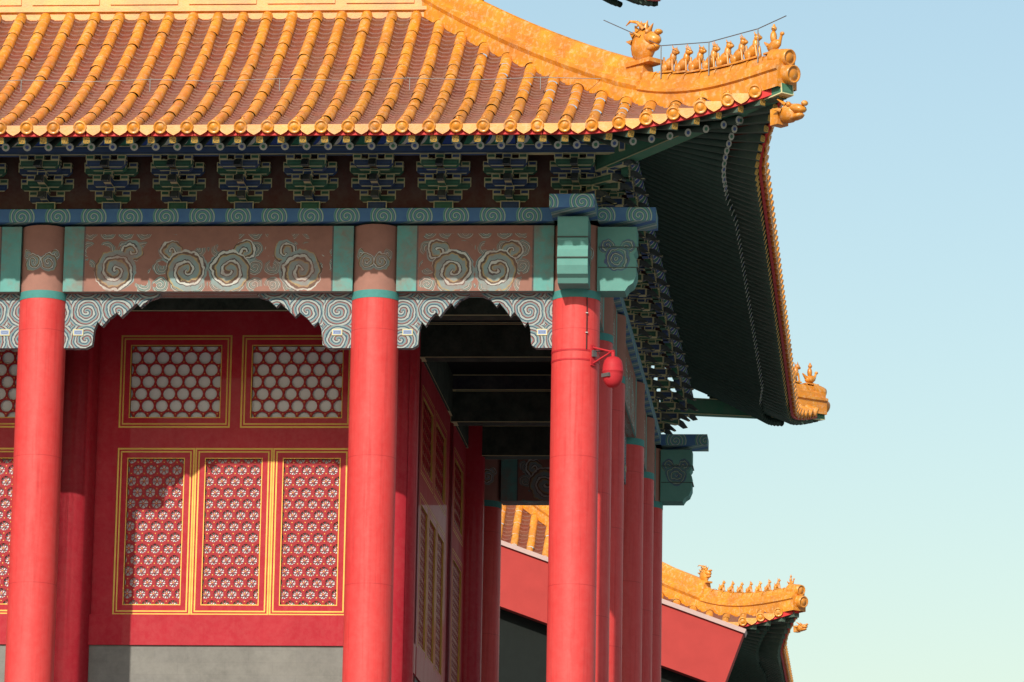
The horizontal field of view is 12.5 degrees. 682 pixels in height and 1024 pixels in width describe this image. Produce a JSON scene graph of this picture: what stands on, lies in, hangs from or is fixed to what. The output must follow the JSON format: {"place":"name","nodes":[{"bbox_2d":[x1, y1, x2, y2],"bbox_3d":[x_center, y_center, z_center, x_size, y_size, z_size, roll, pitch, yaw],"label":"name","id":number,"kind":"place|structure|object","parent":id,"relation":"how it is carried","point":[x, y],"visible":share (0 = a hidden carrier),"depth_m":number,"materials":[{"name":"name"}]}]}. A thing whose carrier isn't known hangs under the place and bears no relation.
{"place":"outdoors","nodes":[
{"label":"outdoors","id":0,"kind":"place"},
{"bbox_2d":[0,0,551,458],"bbox_3d":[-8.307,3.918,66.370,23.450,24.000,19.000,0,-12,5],"label":"ceiling","id":1,"kind":"structure","parent":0,"point":[500,366],"depth_m":68.42,"materials":[{"name":"black wood"}]},
{"bbox_2d":[0,0,426,22],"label":"roof ridge","id":2,"kind":"structure","parent":1,"relation":"attached to","point":[32,10],"depth_m":62.13,"materials":[{"name":"yellow ceramic"}]},
{"bbox_2d":[0,298,484,681],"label":"hall window walls","id":3,"kind":"structure","parent":1,"relation":"on","point":[203,506],"depth_m":61.36,"materials":[{"name":"red paint"}]},
{"bbox_2d":[0,194,708,681],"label":"colonnade","id":4,"kind":"object","parent":1,"relation":"on","point":[374,290],"visible":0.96,"depth_m":58.94,"materials":[{"name":"red paint"}]},
{"bbox_2d":[0,153,698,433],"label":"roof brackets","id":5,"kind":"object","parent":4,"relation":"on","point":[606,187],"visible":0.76,"depth_m":59.27,"materials":[{"name":"green wood"}]},
{"bbox_2d":[0,76,786,208],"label":"eave rafters","id":6,"kind":"object","parent":5,"relation":"on","point":[407,147],"visible":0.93,"depth_m":58.95,"materials":[{"name":"paint"}]},
{"bbox_2d":[0,11,761,135],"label":"front eave tiles","id":7,"kind":"object","parent":6,"relation":"attached to","point":[395,33],"visible":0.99,"depth_m":59.67,"materials":[{"name":"orange ceramic"}]},
{"bbox_2d":[4,77,599,91],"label":"roof wires","id":8,"kind":"object","parent":7,"relation":"on","point":[300,79],"visible":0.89,"depth_m":59.16,"materials":[{"name":"silver metal"}]},
{"bbox_2d":[580,95,817,425],"bbox_3d":[1.796,-1.202,66.600,4.750,2.357,20.389,0,-12,5],"label":"eave underside","id":9,"kind":"object","parent":5,"relation":"on","point":[703,191],"visible":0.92,"depth_m":64.31,"materials":[{"name":"paint"}]},
{"bbox_2d":[422,0,800,109],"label":"hip ridge","id":10,"kind":"structure","parent":9,"relation":"on","point":[523,42],"depth_m":59.02,"materials":[{"name":"orange ceramic"}]},
{"bbox_2d":[625,20,662,67],"bbox_3d":[1.644,-3.724,58.581,0.657,0.608,0.308,-10,-16,41],"label":"dragon head ornament","id":11,"kind":"object","parent":10,"relation":"on","point":[643,48],"visible":1,"depth_m":58.44,"materials":[{"name":"orange ceramic"}]},
{"bbox_2d":[659,45,679,73],"bbox_3d":[1.969,-3.474,58.120,0.151,0.353,0.301,11,-16,-39],"label":"ridge beast","id":12,"kind":"object","parent":10,"relation":"on","point":[668,65],"visible":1,"depth_m":58.07,"materials":[{"name":"orange ceramic"}]},
{"bbox_2d":[673,44,692,73],"bbox_3d":[2.125,-3.476,57.937,0.151,0.383,0.318,12,-16,-42],"label":"ridge beast","id":13,"kind":"object","parent":10,"relation":"on","point":[680,67],"visible":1,"depth_m":57.88,"materials":[{"name":"orange ceramic"}]},
{"bbox_2d":[603,16,785,78],"bbox_3d":[2.198,-3.753,57.775,0.079,1.163,3.455,10,-15,-37],"label":"lightning wire","id":14,"kind":"object","parent":10,"relation":"attached to","point":[757,29],"visible":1,"depth_m":57.44,"materials":[{"name":"silver metal"}]},
{"bbox_2d":[686,45,706,72],"bbox_3d":[2.286,-3.466,57.727,0.151,0.352,0.291,10,-15,-36],"label":"ridge beast","id":15,"kind":"object","parent":10,"relation":"on","point":[694,65],"visible":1,"depth_m":57.68,"materials":[{"name":"orange ceramic"}]},
{"bbox_2d":[700,42,719,71],"bbox_3d":[2.445,-3.491,57.552,0.151,0.380,0.312,12,-16,-42],"label":"ridge beast","id":16,"kind":"object","parent":10,"relation":"on","point":[713,54],"visible":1,"depth_m":57.49,"materials":[{"name":"orange ceramic"}]},
{"bbox_2d":[714,40,733,68],"bbox_3d":[2.612,-3.503,57.352,0.151,0.349,0.289,12,-16,-42],"label":"ridge beast","id":17,"kind":"object","parent":10,"relation":"on","point":[722,60],"visible":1,"depth_m":57.30,"materials":[{"name":"orange ceramic"}]},
{"bbox_2d":[728,34,747,65],"bbox_3d":[2.767,-3.549,57.173,0.151,0.376,0.306,12,-16,-42],"label":"ridge beast","id":18,"kind":"object","parent":10,"relation":"on","point":[736,57],"visible":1,"depth_m":57.11,"materials":[{"name":"orange ceramic"}]},
{"bbox_2d":[743,32,761,61],"bbox_3d":[2.931,-3.576,56.972,0.151,0.349,0.287,10,-15,-36],"label":"ridge beast","id":19,"kind":"object","parent":10,"relation":"on","point":[750,53],"visible":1,"depth_m":56.92,"materials":[{"name":"yellow ceramic"}]},
{"bbox_2d":[763,24,783,55],"bbox_3d":[3.167,-3.648,56.707,0.132,0.371,0.346,11,-16,-39],"label":"ridge immortal on phoenix","id":20,"kind":"object","parent":10,"relation":"on","point":[775,43],"visible":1,"depth_m":56.67,"materials":[{"name":"orange ceramic"}]},
{"bbox_2d":[758,100,818,419],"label":"eave tiles","id":21,"kind":"object","parent":9,"relation":"on","point":[800,411],"visible":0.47,"depth_m":65.28,"materials":[{"name":"orange ceramic"}]},
{"bbox_2d":[795,382,829,414],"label":"hip ridge","id":22,"kind":"structure","parent":9,"relation":"on","point":[814,395],"depth_m":76.06,"materials":[{"name":"orange ceramic"}]},
{"bbox_2d":[794,362,801,383],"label":"ridge beast","id":23,"kind":"object","parent":22,"relation":"on","point":[796,368],"visible":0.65,"depth_m":76.03,"materials":[{"name":"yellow ceramic"}]},
{"bbox_2d":[802,363,818,385],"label":"ridge immortal on phoenix","id":24,"kind":"object","parent":22,"relation":"on","point":[810,378],"visible":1,"depth_m":76.22,"materials":[{"name":"orange ceramic"}]},
{"bbox_2d":[595,83,824,420],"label":"corner beams","id":25,"kind":"structure","parent":5,"relation":"on","point":[636,152],"depth_m":58.46,"materials":[{"name":"green wood"}]},
{"bbox_2d":[770,99,807,127],"bbox_3d":[3.361,-2.761,56.316,0.549,0.312,0.308,-8,-15,37],"label":"dragon head ornament","id":26,"kind":"object","parent":25,"relation":"attached to","point":[786,114],"visible":1,"depth_m":56.22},
{"bbox_2d":[551,297,623,387],"bbox_3d":[0.908,0.048,58.541,0.611,1.170,1.030,9,-14,-32],"label":"security camera","id":27,"kind":"object","parent":4,"relation":"attached to","point":[612,373],"visible":0.97,"depth_m":58.19,"materials":[{"name":"red paint"}]},
{"bbox_2d":[603,0,659,6],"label":"eave carpentry","id":28,"kind":"object","parent":1,"relation":"on","point":[648,3],"visible":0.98,"depth_m":74.69,"materials":[{"name":"paint"}]},
{"bbox_2d":[412,30,474,82],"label":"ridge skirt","id":29,"kind":"structure","parent":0,"point":[450,64],"depth_m":64.03,"materials":[{"name":"ceramic"}]},
{"bbox_2d":[499,540,746,681],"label":"wall","id":30,"kind":"structure","parent":0,"point":[696,646],"depth_m":96.36,"materials":[{"name":"paint"}]},
{"bbox_2d":[483,0,1023,681],"label":"sky","id":31,"kind":"structure","parent":0,"point":[898,190],"materials":[{"name":"blue"}]},
{"bbox_2d":[739,610,798,634],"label":"eave rafters","id":32,"kind":"object","parent":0,"point":[750,628],"visible":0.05,"depth_m":130.10,"materials":[{"name":"green wood"}]},
{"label":"far hall body","id":33,"kind":"object","parent":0,"visible":0},
{"bbox_2d":[501,505,782,625],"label":"hall eave tiles","id":34,"kind":"object","parent":33,"relation":"on","point":[529,529],"visible":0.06,"depth_m":137.59,"materials":[{"name":"orange ceramic"}]},
{"bbox_2d":[523,505,807,616],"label":"roof ridge","id":35,"kind":"structure","parent":34,"relation":"on","point":[687,589],"depth_m":132.07,"materials":[{"name":"orange ceramic"}]},
{"bbox_2d":[697,565,711,583],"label":"dragon head ornament","id":36,"kind":"object","parent":35,"relation":"on","point":[704,573],"visible":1,"depth_m":132.87,"materials":[{"name":"orange ceramic"}]},
{"bbox_2d":[717,580,725,590],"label":"ridge beast","id":37,"kind":"object","parent":35,"relation":"on","point":[720,587],"visible":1,"depth_m":132.31,"materials":[{"name":"yellow ceramic"}]},
{"bbox_2d":[727,580,734,591],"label":"ridge beast","id":38,"kind":"object","parent":35,"relation":"on","point":[730,588],"visible":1,"depth_m":132.00,"materials":[{"name":"yellow ceramic"}]},
{"bbox_2d":[736,582,743,592],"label":"ridge beast","id":39,"kind":"object","parent":35,"relation":"on","point":[739,589],"visible":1,"depth_m":131.72,"materials":[{"name":"yellow ceramic"}]},
{"bbox_2d":[745,581,752,592],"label":"ridge beast","id":40,"kind":"object","parent":35,"relation":"on","point":[749,589],"visible":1,"depth_m":131.42,"materials":[{"name":"yellow ceramic"}]},
{"bbox_2d":[754,581,761,591],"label":"ridge beast","id":41,"kind":"object","parent":35,"relation":"on","point":[757,588],"visible":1,"depth_m":131.14,"materials":[{"name":"yellow ceramic"}]},
{"bbox_2d":[764,580,770,590],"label":"ridge beast","id":42,"kind":"object","parent":35,"relation":"on","point":[767,587],"visible":1,"depth_m":130.85,"materials":[{"name":"yellow ceramic"}]},
{"bbox_2d":[774,578,780,589],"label":"ridge beast","id":43,"kind":"object","parent":35,"relation":"on","point":[777,585],"visible":1,"depth_m":130.56,"materials":[{"name":"yellow ceramic"}]},
{"bbox_2d":[787,575,794,583],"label":"ridge immortal on phoenix","id":44,"kind":"object","parent":35,"relation":"on","point":[791,581],"visible":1,"depth_m":130.18,"materials":[{"name":"orange ceramic"}]},
{"bbox_2d":[793,622,807,632],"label":"dragon head ornament","id":45,"kind":"object","parent":34,"relation":"attached to","point":[800,627],"visible":1,"depth_m":129.56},
{"bbox_2d":[728,611,798,681],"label":"eave underside","id":46,"kind":"object","parent":33,"relation":"attached to","point":[758,658],"visible":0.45,"depth_m":133.89,"materials":[{"name":"green wood"}]},
{"bbox_2d":[723,617,797,681],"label":"roof tiles","id":47,"kind":"object","parent":46,"relation":"attached to","point":[787,664],"visible":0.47,"depth_m":135.17,"materials":[{"name":"orange ceramic"}]}
]}

